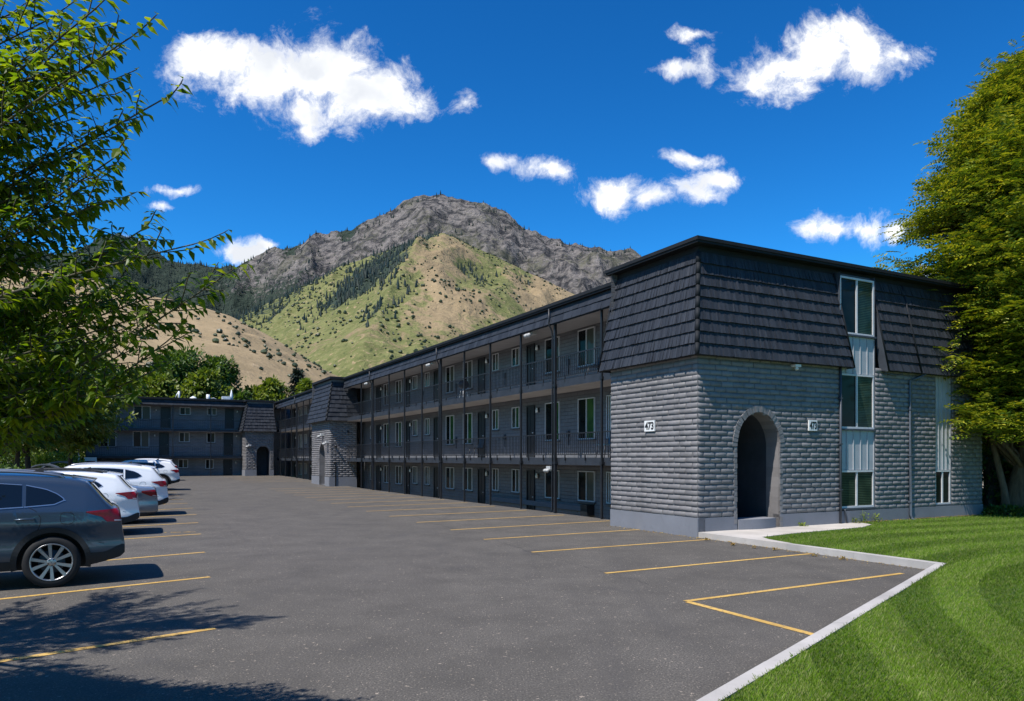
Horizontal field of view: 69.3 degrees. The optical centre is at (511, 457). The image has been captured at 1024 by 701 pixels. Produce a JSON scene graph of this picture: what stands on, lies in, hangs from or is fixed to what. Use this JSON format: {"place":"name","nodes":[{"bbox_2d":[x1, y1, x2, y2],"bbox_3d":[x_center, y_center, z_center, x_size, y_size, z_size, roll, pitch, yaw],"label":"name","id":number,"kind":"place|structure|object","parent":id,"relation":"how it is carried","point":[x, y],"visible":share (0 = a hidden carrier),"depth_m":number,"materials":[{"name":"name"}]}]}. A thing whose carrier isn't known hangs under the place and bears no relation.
{"place":"outdoors","nodes":[
{"label":"outdoors","id":0,"kind":"place"},
{"bbox_2d":[0,267,338,396],"bbox_3d":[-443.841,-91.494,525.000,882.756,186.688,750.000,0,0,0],"label":"hill","id":1,"kind":"structure","parent":0,"point":[250,363],"depth_m":439.00,"materials":[{"name":"beige soil"}]},
{"bbox_2d":[0,267,331,378],"bbox_3d":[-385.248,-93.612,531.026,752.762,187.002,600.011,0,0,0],"label":"hill shrubs","id":2,"kind":"object","parent":1,"relation":"on","point":[263,351],"visible":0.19,"depth_m":469.02,"materials":[{"name":"green plant"}]},
{"bbox_2d":[2,194,641,316],"bbox_3d":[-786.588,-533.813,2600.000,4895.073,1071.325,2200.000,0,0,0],"label":"mountain","id":3,"kind":"structure","parent":0,"point":[577,269],"depth_m":2822.02,"materials":[{"name":"grey stone"}]},
{"bbox_2d":[8,190,635,316],"bbox_3d":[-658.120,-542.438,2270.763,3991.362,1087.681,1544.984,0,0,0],"label":"mountain firs","id":4,"kind":"object","parent":3,"relation":"on","point":[193,267],"visible":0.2,"depth_m":2912.25,"materials":[{"name":"green plant"}]},
{"bbox_2d":[238,233,574,376],"bbox_3d":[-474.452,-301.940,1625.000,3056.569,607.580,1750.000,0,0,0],"label":"foothill","id":5,"kind":"structure","parent":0,"point":[327,352],"depth_m":1375.60,"materials":[{"name":"green plant"}]},
{"bbox_2d":[232,230,529,332],"bbox_3d":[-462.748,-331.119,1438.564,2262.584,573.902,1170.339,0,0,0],"label":"foothill firs","id":6,"kind":"object","parent":5,"relation":"on","point":[365,271],"visible":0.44,"depth_m":1600.47,"materials":[{"name":"green plant"}]},
{"bbox_2d":[234,232,569,369],"bbox_3d":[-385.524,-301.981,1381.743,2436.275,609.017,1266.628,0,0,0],"label":"foothill shrubs","id":7,"kind":"object","parent":5,"relation":"on","point":[397,320],"visible":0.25,"depth_m":1467.27,"materials":[{"name":"green plant"}]},
{"bbox_2d":[0,475,924,700],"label":"parking lot","id":8,"kind":"structure","parent":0,"point":[325,594],"depth_m":9.28,"materials":[{"name":"grey asphalt"}]},
{"bbox_2d":[0,467,124,587],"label":"parked car","id":9,"kind":"object","parent":8,"relation":"on","point":[57,529],"visible":1,"depth_m":10.61,"materials":[{"name":"paint"}]},
{"bbox_2d":[26,467,139,523],"bbox_3d":[-11.525,1.035,17.416,4.950,1.629,2.256,0,0,-26],"label":"parked car","id":10,"kind":"object","parent":8,"relation":"on","point":[119,490],"visible":0.34,"depth_m":17.51,"materials":[{"name":"white paint"}]},
{"bbox_2d":[0,576,208,598],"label":"parking line","id":11,"kind":"object","parent":8,"relation":"on","point":[101,588],"visible":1,"depth_m":10.46,"materials":[{"name":"paint"}]},
{"bbox_2d":[0,627,215,661],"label":"parking line","id":12,"kind":"object","parent":8,"relation":"on","point":[82,648],"visible":1,"depth_m":7.28,"materials":[{"name":"paint"}]},
{"bbox_2d":[63,461,168,504],"bbox_3d":[-13.675,0.980,23.556,4.950,1.740,2.256,0,0,-26],"label":"parked car","id":13,"kind":"object","parent":8,"relation":"on","point":[137,474],"visible":0.28,"depth_m":23.48,"materials":[{"name":"white paint"}]},
{"bbox_2d":[130,484,157,515],"bbox_3d":[-12.485,1.135,20.600,4.750,1.430,2.202,0,0,-26],"label":"parked car","id":14,"kind":"object","parent":8,"relation":"on","point":[148,498],"visible":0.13,"depth_m":20.76,"materials":[{"name":"paint"}]},
{"bbox_2d":[122,459,179,485],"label":"parked car","id":15,"kind":"object","parent":8,"relation":"on","point":[168,471],"visible":0.29,"depth_m":41.17,"materials":[{"name":"white paint"}]},
{"bbox_2d":[493,529,638,538],"bbox_3d":[1.317,1.845,17.924,4.534,0.001,0.090,0,0,-31],"label":"parking line","id":16,"kind":"object","parent":8,"relation":"on","point":[563,534],"visible":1,"depth_m":17.83,"materials":[{"name":"paint"}]},
{"bbox_2d":[535,539,708,551],"bbox_3d":[2.428,1.845,15.644,4.671,0.001,0.090,0,0,-29],"label":"parking line","id":17,"kind":"object","parent":8,"relation":"on","point":[619,545],"visible":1,"depth_m":15.59,"materials":[{"name":"paint"}]},
{"bbox_2d":[606,553,808,572],"bbox_3d":[3.620,1.845,13.061,4.892,0.001,0.090,0,0,-30],"label":"parking line","id":18,"kind":"object","parent":8,"relation":"on","point":[705,563],"visible":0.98,"depth_m":12.93,"materials":[{"name":"paint"}]},
{"bbox_2d":[687,601,813,634],"bbox_3d":[2.719,1.845,8.590,0.100,0.001,2.040,0,0,-27],"label":"parking line","id":19,"kind":"object","parent":8,"relation":"on","point":[760,620],"visible":0.96,"depth_m":8.51,"materials":[{"name":"paint"}]},
{"bbox_2d":[683,573,903,601],"bbox_3d":[4.239,1.845,10.695,4.622,0.001,0.090,0,0,-30],"label":"parking line","id":20,"kind":"object","parent":8,"relation":"on","point":[789,587],"visible":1,"depth_m":10.54,"materials":[{"name":"paint"}]},
{"bbox_2d":[607,514,983,568],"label":"leaf litter","id":21,"kind":"object","parent":8,"relation":"on","point":[826,554],"visible":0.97,"depth_m":17.78,"materials":[{"name":"plant"}]},
{"bbox_2d":[696,543,944,700],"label":"kerb","id":22,"kind":"structure","parent":8,"relation":"on","point":[721,692],"depth_m":8.26,"materials":[{"name":"concrete"}]},
{"bbox_2d":[0,0,1023,275],"label":"sky","id":23,"kind":"structure","parent":0,"point":[644,126],"materials":[{"name":"blue"}]},
{"bbox_2d":[698,522,871,549],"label":"path","id":24,"kind":"structure","parent":0,"point":[755,537],"depth_m":16.92,"materials":[{"name":"concrete"}]},
{"bbox_2d":[718,505,1023,700],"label":"lawn","id":25,"kind":"structure","parent":0,"point":[989,513],"depth_m":7.60,"materials":[{"name":"plant"}]},
{"bbox_2d":[873,32,1023,514],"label":"feathery tree","id":26,"kind":"object","parent":25,"relation":"on","point":[975,213],"visible":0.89,"depth_m":21.52,"materials":[{"name":"green plant"}]},
{"bbox_2d":[982,442,1015,503],"bbox_3d":[18.298,0.621,28.041,4.016,3.254,3.854,0,0,0],"label":"bush","id":27,"kind":"object","parent":25,"relation":"on","point":[993,472],"visible":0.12,"depth_m":26.99,"materials":[{"name":"green plant"}]},
{"bbox_2d":[981,503,1023,517],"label":"bush","id":28,"kind":"object","parent":25,"relation":"on","point":[1011,508],"visible":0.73,"depth_m":22.06,"materials":[{"name":"green plant"}]},
{"bbox_3d":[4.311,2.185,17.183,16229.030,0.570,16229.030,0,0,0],"label":"ground","id":29,"kind":"structure","parent":0,"visible":0},
{"bbox_2d":[0,464,24,468],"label":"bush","id":30,"kind":"object","parent":29,"relation":"on","point":[9,467],"visible":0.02,"depth_m":26.96,"materials":[{"name":"green plant"}]},
{"bbox_2d":[0,450,37,467],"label":"bush","id":31,"kind":"object","parent":29,"relation":"on","point":[3,456],"visible":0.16,"depth_m":51.68,"materials":[{"name":"green plant"}]},
{"bbox_2d":[0,446,66,468],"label":"bush","id":32,"kind":"object","parent":29,"relation":"on","point":[39,450],"visible":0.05,"depth_m":55.24,"materials":[{"name":"green plant"}]},
{"bbox_2d":[1,318,83,466],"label":"broadleaf tree","id":33,"kind":"object","parent":29,"relation":"on","point":[17,458],"depth_m":45.97,"materials":[{"name":"green plant"}]},
{"bbox_2d":[0,327,100,455],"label":"broadleaf tree","id":34,"kind":"object","parent":29,"relation":"on","point":[40,444],"visible":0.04,"depth_m":30.32,"materials":[{"name":"green plant"}]},
{"bbox_2d":[31,449,85,467],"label":"bush","id":35,"kind":"object","parent":29,"relation":"on","point":[61,456],"visible":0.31,"depth_m":49.32,"materials":[{"name":"green plant"}]},
{"bbox_2d":[1,362,135,468],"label":"broadleaf tree","id":36,"kind":"object","parent":29,"relation":"on","point":[99,418],"visible":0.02,"depth_m":33.69,"materials":[{"name":"green plant"}]},
{"bbox_2d":[33,329,119,456],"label":"broadleaf tree","id":37,"kind":"object","parent":29,"relation":"on","point":[94,354],"visible":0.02,"depth_m":60.19,"materials":[{"name":"green plant"}]},
{"bbox_2d":[43,373,137,465],"bbox_3d":[-23.546,-1.605,40.051,6.315,7.233,6.094,0,0,0],"label":"broadleaf tree","id":38,"kind":"object","parent":29,"relation":"on","point":[82,445],"visible":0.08,"depth_m":39.71,"materials":[{"name":"green plant"}]},
{"bbox_2d":[105,359,146,394],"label":"broadleaf tree","id":39,"kind":"object","parent":29,"relation":"on","point":[117,367],"depth_m":74.73,"materials":[{"name":"green plant"}]},
{"bbox_2d":[0,0,255,454],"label":"leafy tree","id":40,"kind":"object","parent":29,"relation":"on","point":[20,309],"visible":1,"depth_m":3.67,"materials":[{"name":"green plant"}]},
{"bbox_2d":[135,371,180,397],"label":"broadleaf tree","id":41,"kind":"object","parent":29,"relation":"on","point":[162,386],"visible":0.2,"depth_m":84.83,"materials":[{"name":"green plant"}]},
{"bbox_2d":[85,390,286,475],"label":"apartment building","id":42,"kind":"structure","parent":29,"relation":"on","point":[209,436],"depth_m":66.24,"materials":[{"name":"brick"}]},
{"bbox_2d":[100,431,115,446],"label":"window","id":43,"kind":"structure","parent":42,"relation":"in","point":[112,443],"depth_m":63.35,"materials":[{"name":"glass"}]},
{"bbox_2d":[132,431,148,447],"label":"window","id":44,"kind":"structure","parent":42,"relation":"in","point":[140,438],"depth_m":64.41,"materials":[{"name":"glass"}]},
{"bbox_2d":[133,406,150,419],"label":"window","id":45,"kind":"structure","parent":42,"relation":"in","point":[144,412],"depth_m":64.47,"materials":[{"name":"glass"}]},
{"bbox_2d":[159,432,168,454],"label":"door","id":46,"kind":"structure","parent":42,"relation":"in","point":[163,437],"depth_m":65.25,"materials":[{"name":"paint"}]},
{"bbox_2d":[161,407,170,427],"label":"door","id":47,"kind":"structure","parent":42,"relation":"in","point":[165,411],"depth_m":65.36,"materials":[{"name":"paint"}]},
{"bbox_2d":[178,459,188,468],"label":"window","id":48,"kind":"structure","parent":42,"relation":"in","point":[182,463],"depth_m":65.98,"materials":[{"name":"glass"}]},
{"bbox_2d":[179,432,189,442],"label":"window","id":49,"kind":"structure","parent":42,"relation":"in","point":[184,437],"depth_m":66.03,"materials":[{"name":"glass"}]},
{"bbox_2d":[180,407,190,415],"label":"window","id":50,"kind":"structure","parent":42,"relation":"in","point":[184,411],"depth_m":66.08,"materials":[{"name":"glass"}]},
{"bbox_2d":[205,459,213,468],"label":"window","id":51,"kind":"structure","parent":42,"relation":"in","point":[207,461],"depth_m":66.99,"materials":[{"name":"glass"}]},
{"bbox_2d":[207,408,216,415],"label":"window","id":52,"kind":"structure","parent":42,"relation":"in","point":[213,410],"depth_m":67.14,"materials":[{"name":"glass"}]},
{"bbox_2d":[223,460,231,475],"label":"door","id":53,"kind":"structure","parent":42,"relation":"in","point":[227,464],"depth_m":67.75,"materials":[{"name":"paint"}]},
{"bbox_2d":[224,433,232,454],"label":"door","id":54,"kind":"structure","parent":42,"relation":"in","point":[228,437],"depth_m":67.81,"materials":[{"name":"paint"}]},
{"bbox_2d":[225,408,233,428],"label":"door","id":55,"kind":"structure","parent":42,"relation":"in","point":[229,413],"depth_m":67.83,"materials":[{"name":"paint"}]},
{"bbox_2d":[145,343,226,397],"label":"broadleaf tree","id":56,"kind":"object","parent":29,"relation":"on","point":[187,359],"visible":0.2,"depth_m":90.11,"materials":[{"name":"green plant"}]},
{"bbox_2d":[174,366,234,399],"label":"broadleaf tree","id":57,"kind":"object","parent":29,"relation":"on","point":[202,385],"visible":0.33,"depth_m":82.83,"materials":[{"name":"green plant"}]},
{"bbox_2d":[202,354,246,396],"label":"broadleaf tree","id":58,"kind":"object","parent":29,"relation":"on","point":[229,371],"visible":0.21,"depth_m":94.16,"materials":[{"name":"green plant"}]},
{"bbox_2d":[233,388,253,399],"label":"broadleaf tree","id":59,"kind":"object","parent":29,"relation":"on","point":[244,394],"visible":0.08,"depth_m":91.61,"materials":[{"name":"green plant"}]},
{"bbox_2d":[244,384,260,397],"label":"broadleaf tree","id":60,"kind":"object","parent":29,"relation":"on","point":[253,389],"visible":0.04,"depth_m":97.25,"materials":[{"name":"green plant"}]},
{"bbox_2d":[253,374,291,401],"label":"broadleaf tree","id":61,"kind":"object","parent":29,"relation":"on","point":[273,388],"visible":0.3,"depth_m":94.96,"materials":[{"name":"green plant"}]},
{"bbox_2d":[287,367,305,395],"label":"conifer tree","id":62,"kind":"object","parent":29,"relation":"on","point":[297,374],"visible":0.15,"depth_m":103.48,"materials":[{"name":"green plant"}]},
{"bbox_2d":[292,377,311,395],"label":"broadleaf tree","id":63,"kind":"object","parent":29,"relation":"on","point":[304,383],"visible":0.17,"depth_m":99.26,"materials":[{"name":"green plant"}]},
{"bbox_2d":[274,235,985,537],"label":"apartment building","id":64,"kind":"structure","parent":29,"relation":"on","point":[730,385],"depth_m":20.18,"materials":[{"name":"paint"}]},
{"bbox_2d":[376,465,380,490],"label":"door","id":65,"kind":"structure","parent":64,"relation":"in","point":[378,473],"depth_m":45.64,"materials":[{"name":"paint"}]},
{"bbox_2d":[376,425,380,456],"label":"door","id":66,"kind":"structure","parent":64,"relation":"in","point":[378,431],"depth_m":45.65,"materials":[{"name":"paint"}]},
{"bbox_2d":[376,386,380,411],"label":"door","id":67,"kind":"structure","parent":64,"relation":"in","point":[378,392],"depth_m":45.65,"materials":[{"name":"paint"}]},
{"bbox_2d":[383,423,387,447],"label":"window","id":68,"kind":"structure","parent":64,"relation":"in","point":[385,425],"depth_m":44.44,"materials":[{"name":"glass"}]},
{"bbox_2d":[384,465,387,483],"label":"window","id":69,"kind":"structure","parent":64,"relation":"in","point":[385,466],"depth_m":44.21,"materials":[{"name":"glass"}]},
{"bbox_2d":[395,466,401,484],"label":"window","id":70,"kind":"structure","parent":64,"relation":"in","point":[398,469],"depth_m":42.31,"materials":[{"name":"glass"}]},
{"bbox_2d":[395,422,401,447],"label":"window","id":71,"kind":"structure","parent":64,"relation":"in","point":[398,425],"depth_m":42.31,"materials":[{"name":"glass"}]},
{"bbox_2d":[395,380,401,403],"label":"window","id":72,"kind":"structure","parent":64,"relation":"in","point":[398,384],"depth_m":42.31,"materials":[{"name":"glass"}]},
{"bbox_2d":[406,466,409,493],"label":"door","id":73,"kind":"structure","parent":64,"relation":"in","point":[407,467],"depth_m":41.04,"materials":[{"name":"paint"}]},
{"bbox_2d":[406,421,409,456],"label":"door","id":74,"kind":"structure","parent":64,"relation":"in","point":[407,422],"depth_m":41.04,"materials":[{"name":"paint"}]},
{"bbox_2d":[406,378,409,406],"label":"door","id":75,"kind":"structure","parent":64,"relation":"in","point":[407,379],"depth_m":41.04,"materials":[{"name":"paint"}]},
{"bbox_2d":[412,466,417,484],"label":"window","id":76,"kind":"structure","parent":64,"relation":"in","point":[414,467],"depth_m":39.98,"materials":[{"name":"glass"}]},
{"bbox_2d":[424,467,429,485],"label":"window","id":77,"kind":"structure","parent":64,"relation":"in","point":[427,469],"depth_m":38.40,"materials":[{"name":"glass"}]},
{"bbox_2d":[424,418,429,435],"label":"window","id":78,"kind":"structure","parent":64,"relation":"in","point":[427,421],"depth_m":38.40,"materials":[{"name":"glass"}]},
{"bbox_2d":[433,467,438,497],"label":"door","id":79,"kind":"structure","parent":64,"relation":"in","point":[435,469],"depth_m":37.35,"materials":[{"name":"paint"}]},
{"bbox_2d":[433,417,438,456],"bbox_3d":[-3.814,-1.030,37.313,0.090,2.000,0.655,0,0,-28],"label":"door","id":80,"kind":"structure","parent":64,"relation":"in","point":[435,420],"depth_m":37.32,"materials":[{"name":"paint"}]},
{"bbox_2d":[433,370,438,401],"bbox_3d":[-3.814,-3.505,37.313,0.090,1.810,0.655,0,0,-28],"label":"door","id":81,"kind":"structure","parent":64,"relation":"in","point":[435,373],"depth_m":37.32,"materials":[{"name":"paint"}]},
{"bbox_2d":[445,415,453,445],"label":"window","id":82,"kind":"structure","parent":64,"relation":"in","point":[449,419],"depth_m":35.85,"materials":[{"name":"glass"}]},
{"bbox_2d":[445,365,453,394],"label":"window","id":83,"kind":"structure","parent":64,"relation":"in","point":[449,370],"depth_m":35.85,"materials":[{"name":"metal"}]},
{"bbox_2d":[445,467,454,489],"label":"window","id":84,"kind":"structure","parent":64,"relation":"in","point":[449,470],"depth_m":35.76,"materials":[{"name":"glass"}]},
{"bbox_2d":[462,468,472,491],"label":"window","id":85,"kind":"structure","parent":64,"relation":"in","point":[468,471],"depth_m":33.83,"materials":[{"name":"metal"}]},
{"bbox_2d":[465,413,472,444],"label":"window","id":86,"kind":"structure","parent":64,"relation":"in","point":[468,416],"depth_m":33.88,"materials":[{"name":"glass"}]},
{"bbox_2d":[465,360,472,390],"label":"window","id":87,"kind":"structure","parent":64,"relation":"in","point":[469,364],"depth_m":33.83,"materials":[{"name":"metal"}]},
{"bbox_2d":[478,468,484,503],"bbox_3d":[-1.352,1.450,32.675,0.090,1.960,0.688,0,0,-28],"label":"door","id":88,"kind":"structure","parent":64,"relation":"in","point":[481,472],"depth_m":32.70,"materials":[{"name":"paint"}]},
{"bbox_2d":[478,411,484,456],"bbox_3d":[-1.352,-1.030,32.675,0.090,2.000,0.688,0,0,-28],"label":"door","id":89,"kind":"structure","parent":64,"relation":"in","point":[481,415],"depth_m":32.70,"materials":[{"name":"paint"}]},
{"bbox_2d":[478,357,484,393],"bbox_3d":[-1.352,-3.505,32.675,0.090,1.810,0.688,0,0,-28],"label":"door","id":90,"kind":"structure","parent":64,"relation":"in","point":[481,361],"depth_m":32.70,"materials":[{"name":"paint"}]},
{"bbox_2d":[491,468,498,491],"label":"window","id":91,"kind":"structure","parent":64,"relation":"in","point":[495,472],"depth_m":31.44,"materials":[{"name":"metal"}]},
{"bbox_2d":[491,409,498,430],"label":"window","id":92,"kind":"structure","parent":64,"relation":"in","point":[495,413],"depth_m":31.44,"materials":[{"name":"glass"}]},
{"bbox_2d":[491,353,498,372],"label":"window","id":93,"kind":"structure","parent":64,"relation":"in","point":[495,357],"depth_m":31.44,"materials":[{"name":"glass"}]},
{"bbox_2d":[510,469,519,493],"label":"window","id":94,"kind":"structure","parent":64,"relation":"in","point":[515,472],"depth_m":29.84,"materials":[{"name":"metal"}]},
{"bbox_2d":[510,407,519,429],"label":"window","id":95,"kind":"structure","parent":64,"relation":"in","point":[515,410],"depth_m":29.84,"materials":[{"name":"glass"}]},
{"bbox_2d":[512,347,519,367],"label":"window","id":96,"kind":"structure","parent":64,"relation":"in","point":[516,351],"depth_m":29.84,"materials":[{"name":"glass"}]},
{"bbox_2d":[526,470,534,509],"bbox_3d":[0.727,1.450,28.776,0.090,1.960,0.619,0,0,-28],"label":"door","id":97,"kind":"structure","parent":64,"relation":"in","point":[530,474],"depth_m":28.81,"materials":[{"name":"paint"}]},
{"bbox_2d":[526,405,534,456],"bbox_3d":[0.727,-1.030,28.776,0.090,2.000,0.619,0,0,-28],"label":"door","id":98,"kind":"structure","parent":64,"relation":"in","point":[530,410],"depth_m":28.81,"materials":[{"name":"paint"}]},
{"bbox_2d":[526,343,534,385],"bbox_3d":[0.727,-3.505,28.776,0.090,1.810,0.619,0,0,-28],"label":"door","id":99,"kind":"structure","parent":64,"relation":"in","point":[530,349],"depth_m":28.81,"materials":[{"name":"paint"}]},
{"bbox_2d":[543,470,560,499],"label":"window","id":100,"kind":"structure","parent":64,"relation":"in","point":[548,476],"depth_m":27.47,"materials":[{"name":"glass"}]},
{"bbox_2d":[544,401,559,441],"bbox_3d":[1.478,-1.320,27.344,0.105,1.460,1.092,0,0,-28],"label":"window","id":101,"kind":"structure","parent":64,"relation":"in","point":[548,406],"depth_m":27.47,"materials":[{"name":"glass"}]},
{"bbox_2d":[544,336,559,374],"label":"window","id":102,"kind":"structure","parent":64,"relation":"in","point":[548,342],"depth_m":27.47,"materials":[{"name":"glass"}]},
{"bbox_2d":[576,397,594,440],"bbox_3d":[2.537,-1.320,25.347,0.105,1.460,1.107,0,0,-28],"label":"window","id":103,"kind":"structure","parent":64,"relation":"in","point":[586,406],"depth_m":25.33,"materials":[{"name":"glass"}]},
{"bbox_2d":[576,326,594,368],"bbox_3d":[2.537,-3.765,25.347,0.105,1.330,1.107,0,0,-28],"label":"window","id":104,"kind":"structure","parent":64,"relation":"in","point":[586,337],"depth_m":25.33,"materials":[{"name":"glass"}]},
{"bbox_2d":[576,471,595,503],"bbox_3d":[2.537,0.995,25.347,0.105,1.090,1.107,0,0,-28],"label":"window","id":105,"kind":"structure","parent":64,"relation":"in","point":[586,479],"depth_m":25.33,"materials":[{"name":"glass"}]},
{"bbox_2d":[604,472,610,504],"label":"window","id":106,"kind":"structure","parent":64,"relation":"in","point":[608,474],"depth_m":24.19,"materials":[{"name":"metal"}]},
{"bbox_2d":[604,395,610,439],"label":"window","id":107,"kind":"structure","parent":64,"relation":"in","point":[608,397],"depth_m":24.19,"materials":[{"name":"glass"}]},
{"bbox_2d":[840,275,875,338],"bbox_3d":[9.242,-4.025,19.835,1.460,1.570,0.105,0,0,-28],"label":"window","id":108,"kind":"structure","parent":64,"relation":"in","point":[856,294],"depth_m":19.85,"materials":[{"name":"glass"}]},
{"bbox_2d":[842,373,875,430],"bbox_3d":[9.242,-1.485,19.835,1.460,1.510,0.105,0,0,-28],"label":"window","id":109,"kind":"structure","parent":64,"relation":"in","point":[857,389],"depth_m":19.85,"materials":[{"name":"glass"}]},
{"bbox_2d":[842,470,875,509],"bbox_3d":[9.242,0.855,19.835,1.460,1.050,0.105,0,0,-28],"label":"window","id":110,"kind":"structure","parent":64,"relation":"in","point":[857,485],"depth_m":19.85,"materials":[{"name":"glass"}]},
{"bbox_2d":[935,470,952,505],"bbox_3d":[12.562,0.880,21.602,0.820,1.040,0.105,0,0,-28],"label":"window","id":111,"kind":"structure","parent":64,"relation":"in","point":[943,477],"depth_m":21.63,"materials":[{"name":"metal"}]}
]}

